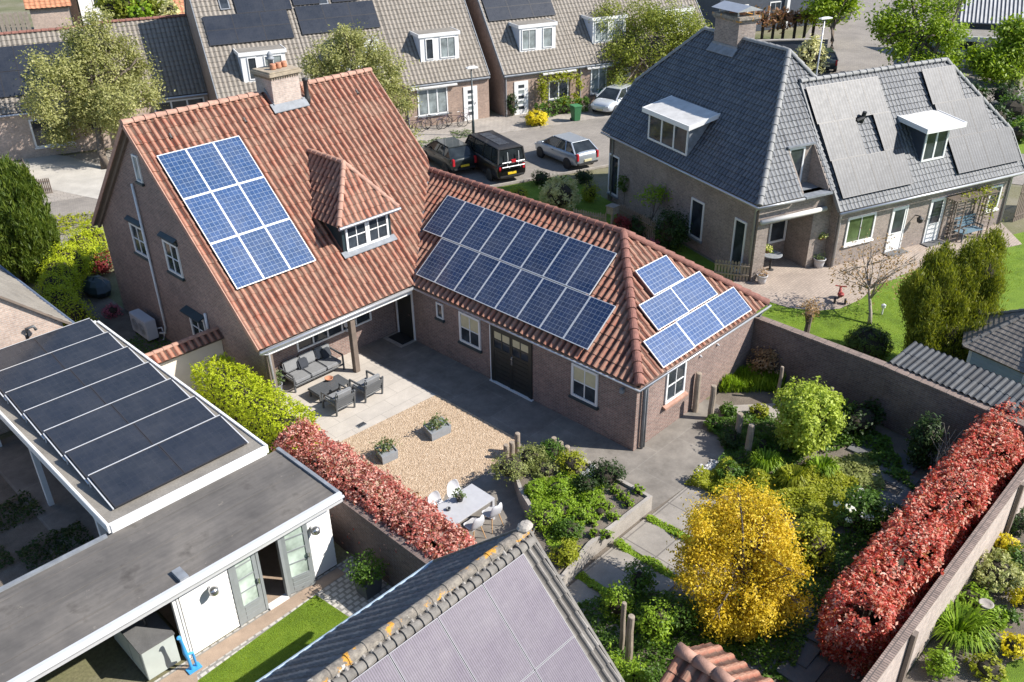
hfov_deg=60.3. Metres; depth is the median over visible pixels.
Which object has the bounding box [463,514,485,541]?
dining chair
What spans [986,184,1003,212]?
window
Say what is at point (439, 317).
window
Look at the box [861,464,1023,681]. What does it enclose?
garden wall
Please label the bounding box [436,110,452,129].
bicycle
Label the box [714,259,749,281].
picket fence
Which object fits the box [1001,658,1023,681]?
corner lawn
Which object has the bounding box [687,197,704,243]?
window
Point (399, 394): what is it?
terrace paving
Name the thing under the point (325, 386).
coffee table
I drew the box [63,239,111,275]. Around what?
shrub
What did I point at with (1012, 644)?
corner shrub
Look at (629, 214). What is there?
picket fence
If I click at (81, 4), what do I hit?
white house
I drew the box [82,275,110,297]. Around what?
cover
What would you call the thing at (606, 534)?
bed tuft
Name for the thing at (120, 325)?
side path
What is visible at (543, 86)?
climbing vine
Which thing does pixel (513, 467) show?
bed plant
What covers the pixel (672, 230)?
shrub
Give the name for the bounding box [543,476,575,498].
bed plant
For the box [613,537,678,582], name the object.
ground cover
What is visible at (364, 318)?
window
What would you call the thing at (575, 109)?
wheelie bin
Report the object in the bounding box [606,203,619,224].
bird box
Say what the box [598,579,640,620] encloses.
garden plant
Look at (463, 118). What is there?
bicycle
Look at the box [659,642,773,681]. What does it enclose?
tiled shed
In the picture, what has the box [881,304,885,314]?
garden light
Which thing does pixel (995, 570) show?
corner shrub
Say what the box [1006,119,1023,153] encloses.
verge
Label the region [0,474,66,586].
neighbour yard
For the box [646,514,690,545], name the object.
ground cover
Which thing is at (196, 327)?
window
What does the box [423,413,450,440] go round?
planter trough
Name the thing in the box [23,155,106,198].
front yard
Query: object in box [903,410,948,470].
columnar shrub
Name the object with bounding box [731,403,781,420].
sandy patch
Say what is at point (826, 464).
grass clump
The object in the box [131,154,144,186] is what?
window
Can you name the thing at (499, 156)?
parked van
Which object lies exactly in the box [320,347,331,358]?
scatter cushion
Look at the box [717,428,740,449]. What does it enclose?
garden plant
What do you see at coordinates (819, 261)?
plant pot
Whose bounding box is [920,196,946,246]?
door
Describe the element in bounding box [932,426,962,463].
bare shrub
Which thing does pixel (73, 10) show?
gabled house
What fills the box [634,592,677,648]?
garden plant
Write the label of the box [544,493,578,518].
bed plant
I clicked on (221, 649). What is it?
deck boards
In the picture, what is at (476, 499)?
dining table
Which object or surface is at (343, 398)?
armchair
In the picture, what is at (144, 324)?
air conditioner
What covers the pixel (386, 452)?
planter trough
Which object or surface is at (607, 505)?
bed tuft
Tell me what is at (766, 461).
grass clump
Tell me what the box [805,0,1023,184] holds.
street
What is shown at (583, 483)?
bed plant
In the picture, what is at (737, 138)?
grey roofed house
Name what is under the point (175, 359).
garden wall
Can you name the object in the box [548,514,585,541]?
bed plant
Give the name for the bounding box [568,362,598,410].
window
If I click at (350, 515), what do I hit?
garden wall
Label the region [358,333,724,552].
courtyard paving
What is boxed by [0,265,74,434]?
gabled house
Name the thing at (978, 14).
workshop
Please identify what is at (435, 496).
dining chair
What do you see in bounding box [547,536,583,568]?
bed plant
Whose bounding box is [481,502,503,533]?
dining chair
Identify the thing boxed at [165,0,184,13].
orange roofed house
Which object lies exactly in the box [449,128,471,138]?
ground cover
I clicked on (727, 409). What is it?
garden plant
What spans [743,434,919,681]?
stepping slabs
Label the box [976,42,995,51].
door
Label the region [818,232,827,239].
flower basket
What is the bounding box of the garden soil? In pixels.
[904,508,1023,681]
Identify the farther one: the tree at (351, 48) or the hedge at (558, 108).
the hedge at (558, 108)
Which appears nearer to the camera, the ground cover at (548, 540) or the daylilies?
the ground cover at (548, 540)
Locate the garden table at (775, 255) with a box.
[765,250,782,270]
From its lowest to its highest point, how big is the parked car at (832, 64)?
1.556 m
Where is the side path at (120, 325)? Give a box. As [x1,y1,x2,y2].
[76,292,172,353]
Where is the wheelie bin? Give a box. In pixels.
[569,103,581,120]
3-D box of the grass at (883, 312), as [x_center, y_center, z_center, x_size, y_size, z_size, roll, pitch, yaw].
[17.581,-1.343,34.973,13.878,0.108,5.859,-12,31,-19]
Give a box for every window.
[28,115,76,149]
[128,222,148,261]
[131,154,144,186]
[154,96,204,111]
[161,238,184,281]
[189,318,206,334]
[296,311,371,351]
[417,87,448,117]
[434,301,444,322]
[458,311,482,353]
[548,79,568,101]
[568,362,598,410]
[589,67,606,95]
[606,153,619,198]
[664,359,686,404]
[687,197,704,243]
[727,217,747,273]
[767,220,787,243]
[768,1,781,17]
[842,212,876,247]
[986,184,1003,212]
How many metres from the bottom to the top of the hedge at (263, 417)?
2.247 m
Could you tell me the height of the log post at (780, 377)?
1.226 m
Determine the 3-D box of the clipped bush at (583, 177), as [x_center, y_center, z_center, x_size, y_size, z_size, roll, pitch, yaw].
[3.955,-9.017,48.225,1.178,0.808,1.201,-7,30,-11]
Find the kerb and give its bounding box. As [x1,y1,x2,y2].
[420,115,610,186]
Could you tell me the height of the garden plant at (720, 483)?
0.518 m
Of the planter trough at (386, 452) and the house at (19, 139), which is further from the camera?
the house at (19, 139)
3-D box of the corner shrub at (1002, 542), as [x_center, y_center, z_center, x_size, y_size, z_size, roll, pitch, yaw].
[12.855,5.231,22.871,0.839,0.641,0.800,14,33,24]
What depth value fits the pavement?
58.08 m
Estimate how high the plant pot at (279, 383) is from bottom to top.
1.102 m
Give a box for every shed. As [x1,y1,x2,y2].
[0,447,344,681]
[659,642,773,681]
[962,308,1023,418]
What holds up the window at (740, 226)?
in the grey roofed house at (737, 138)
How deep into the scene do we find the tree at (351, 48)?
48.27 m
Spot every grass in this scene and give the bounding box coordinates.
[771,251,1021,360]
[930,595,1002,657]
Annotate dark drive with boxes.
[991,94,1023,118]
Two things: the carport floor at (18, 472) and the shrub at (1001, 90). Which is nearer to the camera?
the carport floor at (18, 472)
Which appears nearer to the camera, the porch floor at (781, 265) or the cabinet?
the cabinet
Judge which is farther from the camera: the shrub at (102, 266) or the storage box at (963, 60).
the storage box at (963, 60)
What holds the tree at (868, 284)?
on the villa lawn at (1015, 296)
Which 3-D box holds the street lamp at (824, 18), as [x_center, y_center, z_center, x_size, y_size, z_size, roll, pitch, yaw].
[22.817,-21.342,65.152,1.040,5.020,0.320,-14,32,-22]
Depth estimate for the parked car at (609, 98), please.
60.34 m
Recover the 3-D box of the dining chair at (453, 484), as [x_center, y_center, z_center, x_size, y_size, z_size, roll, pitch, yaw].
[-1.533,4.338,24.583,0.525,0.893,0.486,25,38,38]
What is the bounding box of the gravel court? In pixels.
[318,395,514,532]
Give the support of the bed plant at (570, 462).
on the raised bed
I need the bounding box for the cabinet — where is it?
[114,611,180,679]
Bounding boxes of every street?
[43,117,609,246]
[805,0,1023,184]
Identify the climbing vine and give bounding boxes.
[536,68,584,107]
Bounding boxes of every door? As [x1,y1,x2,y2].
[231,554,265,622]
[280,523,315,593]
[395,294,415,339]
[463,85,477,120]
[514,80,527,114]
[618,67,630,82]
[882,205,908,256]
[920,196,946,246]
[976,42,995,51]
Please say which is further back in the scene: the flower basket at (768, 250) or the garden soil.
the flower basket at (768, 250)
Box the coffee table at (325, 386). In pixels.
[307,374,348,402]
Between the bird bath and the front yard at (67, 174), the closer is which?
the bird bath
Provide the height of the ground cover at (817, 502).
0.555 m
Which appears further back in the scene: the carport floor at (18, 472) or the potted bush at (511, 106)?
the potted bush at (511, 106)
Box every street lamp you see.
[466,66,477,132]
[815,17,832,74]
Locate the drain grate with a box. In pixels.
[356,422,365,427]
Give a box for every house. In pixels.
[0,25,117,160]
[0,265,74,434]
[68,0,80,25]
[76,0,102,24]
[91,51,771,450]
[92,14,207,120]
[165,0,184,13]
[184,0,309,100]
[256,520,624,681]
[290,0,404,119]
[377,0,489,128]
[465,0,579,115]
[555,0,648,104]
[600,0,1023,281]
[628,0,705,67]
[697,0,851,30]
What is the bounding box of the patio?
[734,223,1021,310]
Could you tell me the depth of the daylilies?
29.80 m
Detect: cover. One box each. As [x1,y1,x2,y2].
[0,489,44,530]
[0,545,14,568]
[15,520,94,569]
[54,211,93,234]
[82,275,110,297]
[126,333,170,352]
[418,137,445,146]
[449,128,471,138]
[527,469,606,554]
[575,571,642,615]
[577,530,872,681]
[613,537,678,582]
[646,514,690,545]
[684,453,859,528]
[707,410,805,475]
[775,386,915,489]
[830,451,886,526]
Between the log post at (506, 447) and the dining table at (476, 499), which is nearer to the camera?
the dining table at (476, 499)
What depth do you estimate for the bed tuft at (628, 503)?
24.05 m
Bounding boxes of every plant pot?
[276,368,284,395]
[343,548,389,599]
[451,486,466,501]
[757,267,768,284]
[813,249,825,268]
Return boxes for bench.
[952,213,983,242]
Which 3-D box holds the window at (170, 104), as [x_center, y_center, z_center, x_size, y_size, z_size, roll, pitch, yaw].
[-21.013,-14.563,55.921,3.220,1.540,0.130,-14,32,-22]
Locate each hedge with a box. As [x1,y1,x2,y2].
[34,218,110,326]
[189,351,321,458]
[270,417,476,565]
[533,95,589,116]
[749,5,806,38]
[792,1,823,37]
[815,397,1023,679]
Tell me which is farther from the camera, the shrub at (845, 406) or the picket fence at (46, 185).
the picket fence at (46, 185)
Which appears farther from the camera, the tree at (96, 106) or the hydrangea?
the tree at (96, 106)
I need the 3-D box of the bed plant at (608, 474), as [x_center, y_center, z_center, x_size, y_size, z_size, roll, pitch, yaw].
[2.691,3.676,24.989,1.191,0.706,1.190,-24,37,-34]
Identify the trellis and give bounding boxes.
[937,183,1002,241]
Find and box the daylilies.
[718,362,786,393]
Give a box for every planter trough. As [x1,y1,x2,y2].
[369,436,400,464]
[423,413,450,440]
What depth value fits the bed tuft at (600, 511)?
23.77 m
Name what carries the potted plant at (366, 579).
on the shed path at (343, 595)
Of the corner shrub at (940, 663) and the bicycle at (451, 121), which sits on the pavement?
the bicycle at (451, 121)
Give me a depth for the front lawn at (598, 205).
45.11 m
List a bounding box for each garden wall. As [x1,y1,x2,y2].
[145,326,225,394]
[329,491,433,586]
[749,315,891,407]
[757,38,828,53]
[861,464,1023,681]
[876,364,1023,478]
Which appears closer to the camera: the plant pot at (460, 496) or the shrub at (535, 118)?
the plant pot at (460, 496)
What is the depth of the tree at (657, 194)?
41.39 m
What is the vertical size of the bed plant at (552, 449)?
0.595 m
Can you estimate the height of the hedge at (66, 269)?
2.269 m
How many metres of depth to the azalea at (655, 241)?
40.06 m
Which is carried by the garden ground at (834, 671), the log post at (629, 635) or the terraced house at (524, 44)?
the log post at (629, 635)
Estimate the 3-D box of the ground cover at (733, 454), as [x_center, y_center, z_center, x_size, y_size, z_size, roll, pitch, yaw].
[7.481,3.070,27.166,2.858,0.386,3.422,3,30,7]
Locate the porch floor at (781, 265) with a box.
[763,256,805,277]
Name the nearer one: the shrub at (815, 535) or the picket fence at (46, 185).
the shrub at (815, 535)
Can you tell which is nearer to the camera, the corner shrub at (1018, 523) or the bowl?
the corner shrub at (1018, 523)
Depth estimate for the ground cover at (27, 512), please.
24.86 m
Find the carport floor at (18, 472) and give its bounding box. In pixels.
[0,435,110,552]
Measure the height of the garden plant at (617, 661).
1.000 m
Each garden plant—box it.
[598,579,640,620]
[607,640,628,676]
[618,558,658,600]
[619,655,651,681]
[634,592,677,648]
[658,591,700,636]
[703,413,724,430]
[707,478,729,496]
[715,460,744,480]
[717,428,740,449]
[719,401,737,416]
[748,403,769,418]
[751,431,773,453]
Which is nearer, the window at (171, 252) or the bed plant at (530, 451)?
the bed plant at (530, 451)
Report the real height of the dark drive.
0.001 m
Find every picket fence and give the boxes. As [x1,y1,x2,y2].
[36,178,52,193]
[573,208,606,221]
[617,203,655,239]
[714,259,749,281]
[1012,184,1023,221]
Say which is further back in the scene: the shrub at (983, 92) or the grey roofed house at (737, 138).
the shrub at (983, 92)
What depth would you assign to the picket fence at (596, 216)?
41.90 m
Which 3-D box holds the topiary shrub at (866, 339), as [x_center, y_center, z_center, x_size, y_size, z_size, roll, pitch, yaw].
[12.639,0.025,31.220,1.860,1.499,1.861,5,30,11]
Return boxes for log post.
[503,443,508,458]
[509,441,514,456]
[515,432,519,453]
[618,601,626,653]
[624,614,634,666]
[692,372,701,412]
[707,384,716,416]
[734,412,742,438]
[744,423,754,456]
[776,366,783,397]
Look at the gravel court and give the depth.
27.34 m
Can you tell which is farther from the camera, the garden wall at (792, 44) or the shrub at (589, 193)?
the garden wall at (792, 44)
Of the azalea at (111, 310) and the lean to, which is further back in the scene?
the azalea at (111, 310)
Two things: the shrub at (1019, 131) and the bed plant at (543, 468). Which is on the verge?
the shrub at (1019, 131)
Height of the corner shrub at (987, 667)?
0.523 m
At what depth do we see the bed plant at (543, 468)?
25.23 m
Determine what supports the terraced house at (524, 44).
on the ground at (108, 660)
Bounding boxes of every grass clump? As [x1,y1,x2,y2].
[746,446,783,475]
[777,463,812,487]
[803,453,840,478]
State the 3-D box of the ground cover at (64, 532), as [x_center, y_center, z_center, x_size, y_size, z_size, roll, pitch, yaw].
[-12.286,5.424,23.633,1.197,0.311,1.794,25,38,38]
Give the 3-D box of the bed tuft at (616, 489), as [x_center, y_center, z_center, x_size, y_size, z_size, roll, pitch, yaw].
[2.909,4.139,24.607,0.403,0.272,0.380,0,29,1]
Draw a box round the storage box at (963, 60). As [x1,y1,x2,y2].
[955,48,967,70]
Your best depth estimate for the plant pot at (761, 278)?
36.94 m
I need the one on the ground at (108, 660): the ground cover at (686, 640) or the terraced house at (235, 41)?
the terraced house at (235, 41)
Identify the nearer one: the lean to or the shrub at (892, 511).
the shrub at (892, 511)
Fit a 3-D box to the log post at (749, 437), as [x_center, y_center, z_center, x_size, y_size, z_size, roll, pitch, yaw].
[7.120,2.997,26.425,0.213,1.178,0.208,-10,31,-16]
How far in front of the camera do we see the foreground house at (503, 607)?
15.14 m
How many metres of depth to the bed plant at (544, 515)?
23.31 m
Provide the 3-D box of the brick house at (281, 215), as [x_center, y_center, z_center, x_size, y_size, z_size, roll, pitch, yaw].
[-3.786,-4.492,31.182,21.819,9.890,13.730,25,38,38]
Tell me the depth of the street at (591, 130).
51.46 m
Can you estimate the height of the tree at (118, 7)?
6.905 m
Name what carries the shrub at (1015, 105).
on the verge
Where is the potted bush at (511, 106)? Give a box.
[506,92,518,115]
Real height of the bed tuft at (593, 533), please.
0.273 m
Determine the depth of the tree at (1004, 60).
65.00 m
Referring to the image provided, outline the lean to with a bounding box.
[889,341,1023,415]
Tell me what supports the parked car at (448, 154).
on the street at (591, 130)
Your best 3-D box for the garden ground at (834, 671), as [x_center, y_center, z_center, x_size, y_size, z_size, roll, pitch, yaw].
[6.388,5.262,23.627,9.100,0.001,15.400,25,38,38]
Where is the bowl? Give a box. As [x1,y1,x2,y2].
[324,375,332,380]
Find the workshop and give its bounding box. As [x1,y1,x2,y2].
[940,0,1023,56]
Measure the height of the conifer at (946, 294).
5.221 m
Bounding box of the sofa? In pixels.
[278,343,344,392]
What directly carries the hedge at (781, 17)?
on the ground at (108, 660)
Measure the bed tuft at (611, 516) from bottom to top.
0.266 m
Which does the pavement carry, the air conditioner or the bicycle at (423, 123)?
the bicycle at (423, 123)
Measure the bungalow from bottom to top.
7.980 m
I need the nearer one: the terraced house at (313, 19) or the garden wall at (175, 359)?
the garden wall at (175, 359)
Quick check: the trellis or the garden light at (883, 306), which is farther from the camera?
the trellis
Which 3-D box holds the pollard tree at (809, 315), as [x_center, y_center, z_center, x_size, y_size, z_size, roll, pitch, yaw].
[11.055,-0.905,32.819,1.015,1.580,0.902,25,38,38]
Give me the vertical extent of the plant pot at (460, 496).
0.485 m
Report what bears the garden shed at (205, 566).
on the ground at (108, 660)
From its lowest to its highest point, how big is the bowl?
0.100 m
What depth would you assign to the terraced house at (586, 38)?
62.01 m
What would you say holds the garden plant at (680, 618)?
on the garden ground at (834, 671)
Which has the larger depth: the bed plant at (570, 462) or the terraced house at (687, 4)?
the terraced house at (687, 4)
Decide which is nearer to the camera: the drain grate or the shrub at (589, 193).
the drain grate
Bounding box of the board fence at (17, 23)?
[0,12,31,31]
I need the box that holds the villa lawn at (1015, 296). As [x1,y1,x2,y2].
[757,232,1023,362]
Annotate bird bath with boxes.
[978,598,993,615]
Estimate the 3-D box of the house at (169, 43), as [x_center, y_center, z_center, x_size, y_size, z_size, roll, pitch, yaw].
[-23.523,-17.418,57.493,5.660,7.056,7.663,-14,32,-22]
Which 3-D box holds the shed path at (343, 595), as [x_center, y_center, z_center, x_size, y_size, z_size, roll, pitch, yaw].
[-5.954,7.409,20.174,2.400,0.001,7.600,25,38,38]
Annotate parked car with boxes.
[422,137,476,172]
[535,132,598,169]
[591,82,631,112]
[819,48,838,71]
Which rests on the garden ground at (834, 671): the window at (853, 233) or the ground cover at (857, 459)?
the ground cover at (857, 459)
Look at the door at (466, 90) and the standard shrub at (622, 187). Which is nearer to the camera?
the standard shrub at (622, 187)
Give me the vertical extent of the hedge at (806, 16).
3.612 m
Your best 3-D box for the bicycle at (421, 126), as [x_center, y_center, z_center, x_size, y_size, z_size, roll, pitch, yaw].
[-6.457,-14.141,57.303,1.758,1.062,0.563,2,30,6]
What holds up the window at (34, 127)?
in the house at (19, 139)
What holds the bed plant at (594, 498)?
in the raised bed
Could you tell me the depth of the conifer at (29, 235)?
37.32 m
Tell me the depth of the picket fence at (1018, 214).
42.45 m
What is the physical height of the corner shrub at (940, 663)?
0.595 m
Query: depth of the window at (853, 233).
38.19 m
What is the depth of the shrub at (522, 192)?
45.47 m
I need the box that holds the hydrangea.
[830,481,890,538]
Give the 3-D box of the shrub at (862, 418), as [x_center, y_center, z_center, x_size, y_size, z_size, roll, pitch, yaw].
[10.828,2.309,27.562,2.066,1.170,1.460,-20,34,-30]
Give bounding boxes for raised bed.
[513,450,652,586]
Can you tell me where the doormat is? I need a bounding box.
[383,331,416,347]
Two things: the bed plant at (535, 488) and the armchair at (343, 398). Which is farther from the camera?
the armchair at (343, 398)
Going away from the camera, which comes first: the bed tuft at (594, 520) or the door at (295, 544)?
the door at (295, 544)
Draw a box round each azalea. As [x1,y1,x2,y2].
[100,302,122,318]
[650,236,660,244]
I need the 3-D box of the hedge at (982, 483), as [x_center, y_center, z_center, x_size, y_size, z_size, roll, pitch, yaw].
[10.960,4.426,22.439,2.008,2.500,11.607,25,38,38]
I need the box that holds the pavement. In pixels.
[14,104,611,202]
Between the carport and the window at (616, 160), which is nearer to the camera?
the carport
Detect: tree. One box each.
[12,5,174,168]
[93,0,181,19]
[294,19,425,141]
[588,0,714,89]
[630,177,672,236]
[666,472,825,648]
[796,297,824,332]
[799,0,869,48]
[828,227,925,323]
[857,0,987,74]
[958,12,1023,86]
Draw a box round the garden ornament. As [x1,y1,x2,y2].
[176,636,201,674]
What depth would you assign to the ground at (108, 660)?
21.51 m
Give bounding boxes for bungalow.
[23,0,72,28]
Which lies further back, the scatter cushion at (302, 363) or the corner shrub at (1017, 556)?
the scatter cushion at (302, 363)
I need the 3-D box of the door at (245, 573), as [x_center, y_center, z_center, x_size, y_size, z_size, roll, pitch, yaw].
[-6.242,5.786,20.854,0.115,2.080,0.620,25,38,38]
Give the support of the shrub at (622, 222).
on the front lawn at (598, 205)
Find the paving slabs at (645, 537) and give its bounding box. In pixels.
[568,485,734,650]
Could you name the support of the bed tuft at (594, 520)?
in the raised bed
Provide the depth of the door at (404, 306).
33.11 m
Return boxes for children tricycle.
[834,285,846,303]
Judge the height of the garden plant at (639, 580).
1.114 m
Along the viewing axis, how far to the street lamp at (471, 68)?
55.28 m
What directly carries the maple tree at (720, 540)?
on the garden ground at (834, 671)
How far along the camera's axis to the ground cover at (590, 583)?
22.17 m
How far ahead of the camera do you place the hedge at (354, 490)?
22.57 m
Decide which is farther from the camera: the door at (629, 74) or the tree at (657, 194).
the door at (629, 74)
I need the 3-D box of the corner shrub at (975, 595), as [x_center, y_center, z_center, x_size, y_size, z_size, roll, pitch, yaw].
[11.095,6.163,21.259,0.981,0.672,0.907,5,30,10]
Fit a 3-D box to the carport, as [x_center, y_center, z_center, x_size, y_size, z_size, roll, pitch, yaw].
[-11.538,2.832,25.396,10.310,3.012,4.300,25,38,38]
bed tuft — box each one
[586,513,599,526]
[589,528,601,537]
[593,505,608,517]
[599,500,614,509]
[600,528,614,539]
[606,510,622,521]
[609,483,620,493]
[615,490,630,500]
[621,496,634,506]
[631,482,645,494]
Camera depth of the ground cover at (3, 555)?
23.09 m
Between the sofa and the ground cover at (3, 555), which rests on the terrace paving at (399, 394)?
the sofa
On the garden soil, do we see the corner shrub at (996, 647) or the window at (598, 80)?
the corner shrub at (996, 647)
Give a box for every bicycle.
[405,115,425,131]
[415,113,431,131]
[421,112,446,128]
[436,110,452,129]
[442,110,467,125]
[457,108,471,126]
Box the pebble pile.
[695,457,724,477]
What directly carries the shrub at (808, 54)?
on the street at (856, 48)
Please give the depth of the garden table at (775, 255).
37.87 m
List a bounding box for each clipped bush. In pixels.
[531,170,551,185]
[574,168,593,184]
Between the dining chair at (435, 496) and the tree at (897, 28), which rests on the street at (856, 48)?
the tree at (897, 28)
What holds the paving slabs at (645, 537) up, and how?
on the garden ground at (834, 671)
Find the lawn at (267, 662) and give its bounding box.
[198,595,348,681]
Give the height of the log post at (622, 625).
1.576 m
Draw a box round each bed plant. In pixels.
[488,451,533,485]
[513,441,548,469]
[523,477,547,499]
[525,499,565,531]
[531,455,559,480]
[537,438,564,462]
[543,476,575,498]
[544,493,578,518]
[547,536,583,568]
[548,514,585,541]
[554,445,587,478]
[566,502,594,523]
[571,469,600,493]
[578,488,605,508]
[586,457,628,492]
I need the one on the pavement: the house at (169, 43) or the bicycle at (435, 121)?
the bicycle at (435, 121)
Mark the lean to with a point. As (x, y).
(976, 383)
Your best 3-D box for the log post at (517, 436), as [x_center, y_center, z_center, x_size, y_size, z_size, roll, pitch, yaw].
[0.167,3.112,26.864,0.193,0.749,0.190,-12,31,-18]
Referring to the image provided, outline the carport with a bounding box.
[0,318,268,535]
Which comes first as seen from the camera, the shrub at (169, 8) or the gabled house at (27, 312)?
the gabled house at (27, 312)
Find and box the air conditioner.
[129,308,164,342]
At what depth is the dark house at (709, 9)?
85.20 m
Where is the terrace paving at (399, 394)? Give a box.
[282,352,435,441]
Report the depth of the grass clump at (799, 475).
25.26 m
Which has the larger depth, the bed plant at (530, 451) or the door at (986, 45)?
the door at (986, 45)
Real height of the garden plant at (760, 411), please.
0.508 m
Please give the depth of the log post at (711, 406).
28.05 m
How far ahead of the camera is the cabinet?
19.81 m
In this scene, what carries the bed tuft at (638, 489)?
in the raised bed
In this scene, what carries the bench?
on the patio
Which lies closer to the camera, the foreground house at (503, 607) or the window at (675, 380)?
the foreground house at (503, 607)
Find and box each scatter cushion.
[296,357,308,369]
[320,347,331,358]
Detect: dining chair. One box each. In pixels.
[428,491,442,517]
[447,479,460,497]
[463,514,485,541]
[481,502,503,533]
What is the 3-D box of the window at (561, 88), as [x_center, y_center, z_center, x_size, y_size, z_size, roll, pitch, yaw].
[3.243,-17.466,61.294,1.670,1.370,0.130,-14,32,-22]
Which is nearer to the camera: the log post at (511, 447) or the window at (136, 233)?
the log post at (511, 447)
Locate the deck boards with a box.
[159,568,344,681]
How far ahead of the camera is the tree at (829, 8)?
77.88 m
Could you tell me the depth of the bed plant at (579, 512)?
23.61 m
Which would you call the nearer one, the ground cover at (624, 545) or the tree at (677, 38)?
the ground cover at (624, 545)
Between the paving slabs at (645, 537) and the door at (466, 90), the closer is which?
the paving slabs at (645, 537)
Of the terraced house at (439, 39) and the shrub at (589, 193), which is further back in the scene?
the terraced house at (439, 39)
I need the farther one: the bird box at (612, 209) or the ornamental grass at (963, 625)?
the bird box at (612, 209)
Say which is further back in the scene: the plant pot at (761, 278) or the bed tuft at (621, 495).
the plant pot at (761, 278)
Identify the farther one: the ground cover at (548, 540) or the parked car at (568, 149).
the parked car at (568, 149)
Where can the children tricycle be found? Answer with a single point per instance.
(840, 293)
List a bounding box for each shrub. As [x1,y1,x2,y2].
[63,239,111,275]
[92,248,114,273]
[125,0,153,17]
[156,0,184,15]
[510,186,529,196]
[524,109,548,125]
[537,173,582,210]
[580,179,600,201]
[612,213,633,229]
[615,175,628,204]
[626,214,658,236]
[648,204,695,251]
[771,375,849,457]
[785,512,839,571]
[793,29,831,75]
[837,398,857,420]
[838,396,886,439]
[843,322,894,360]
[879,501,902,529]
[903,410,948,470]
[921,643,959,680]
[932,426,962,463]
[955,581,994,612]
[963,649,1009,681]
[971,81,989,99]
[972,546,1023,592]
[975,629,1002,655]
[981,602,1012,632]
[988,75,1023,104]
[992,532,1022,552]
[993,101,1014,124]
[999,91,1023,122]
[999,604,1023,626]
[999,630,1023,659]
[1001,542,1023,571]
[1002,587,1023,607]
[1009,508,1023,537]
[1010,120,1023,141]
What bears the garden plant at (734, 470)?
on the garden ground at (834, 671)
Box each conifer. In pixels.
[0,152,61,283]
[895,220,1011,361]
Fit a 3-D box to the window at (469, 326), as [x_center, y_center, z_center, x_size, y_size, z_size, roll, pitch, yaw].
[-1.473,-0.322,30.624,1.180,1.290,0.130,25,38,38]
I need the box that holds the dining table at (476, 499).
[432,484,494,527]
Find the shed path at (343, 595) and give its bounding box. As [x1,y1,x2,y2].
[154,556,391,681]
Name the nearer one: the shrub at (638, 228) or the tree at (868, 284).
the tree at (868, 284)
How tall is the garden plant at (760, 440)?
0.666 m
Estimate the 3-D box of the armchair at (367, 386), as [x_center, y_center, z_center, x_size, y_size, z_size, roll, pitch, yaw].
[-4.911,1.463,29.791,0.894,0.864,0.801,23,37,35]
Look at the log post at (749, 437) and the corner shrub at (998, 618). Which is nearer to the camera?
the corner shrub at (998, 618)
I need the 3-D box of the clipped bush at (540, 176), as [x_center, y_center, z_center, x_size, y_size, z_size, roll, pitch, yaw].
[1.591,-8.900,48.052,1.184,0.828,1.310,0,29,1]
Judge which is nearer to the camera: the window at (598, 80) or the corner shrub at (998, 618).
the corner shrub at (998, 618)
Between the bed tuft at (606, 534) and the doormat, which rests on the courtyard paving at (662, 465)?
the doormat
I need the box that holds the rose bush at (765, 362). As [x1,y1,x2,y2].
[746,345,781,375]
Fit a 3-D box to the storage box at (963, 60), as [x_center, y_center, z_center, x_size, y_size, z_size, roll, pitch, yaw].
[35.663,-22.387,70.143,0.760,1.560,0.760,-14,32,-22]
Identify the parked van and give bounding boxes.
[465,130,525,180]
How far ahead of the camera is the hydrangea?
23.19 m
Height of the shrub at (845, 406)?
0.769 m
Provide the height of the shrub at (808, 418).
2.502 m
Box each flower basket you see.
[765,244,773,253]
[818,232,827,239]
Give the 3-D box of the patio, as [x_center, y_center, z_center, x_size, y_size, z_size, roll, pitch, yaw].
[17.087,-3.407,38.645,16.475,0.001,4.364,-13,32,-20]
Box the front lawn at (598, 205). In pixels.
[497,175,735,281]
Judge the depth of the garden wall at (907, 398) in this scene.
26.49 m
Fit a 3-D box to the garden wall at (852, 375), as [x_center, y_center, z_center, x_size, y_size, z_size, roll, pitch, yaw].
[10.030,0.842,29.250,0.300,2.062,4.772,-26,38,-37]
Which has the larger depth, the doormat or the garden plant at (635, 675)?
the doormat
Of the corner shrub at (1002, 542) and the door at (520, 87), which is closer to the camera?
the corner shrub at (1002, 542)
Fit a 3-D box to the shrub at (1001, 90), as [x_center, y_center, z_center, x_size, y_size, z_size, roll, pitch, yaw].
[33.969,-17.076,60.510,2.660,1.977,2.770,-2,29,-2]
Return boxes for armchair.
[320,383,355,416]
[349,370,383,402]
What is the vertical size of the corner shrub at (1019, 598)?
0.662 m
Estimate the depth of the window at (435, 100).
58.02 m
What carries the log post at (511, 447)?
on the courtyard paving at (662, 465)
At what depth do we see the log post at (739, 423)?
27.04 m
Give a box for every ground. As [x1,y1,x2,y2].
[0,0,1023,681]
[567,387,1003,681]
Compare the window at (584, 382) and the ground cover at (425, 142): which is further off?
the ground cover at (425, 142)

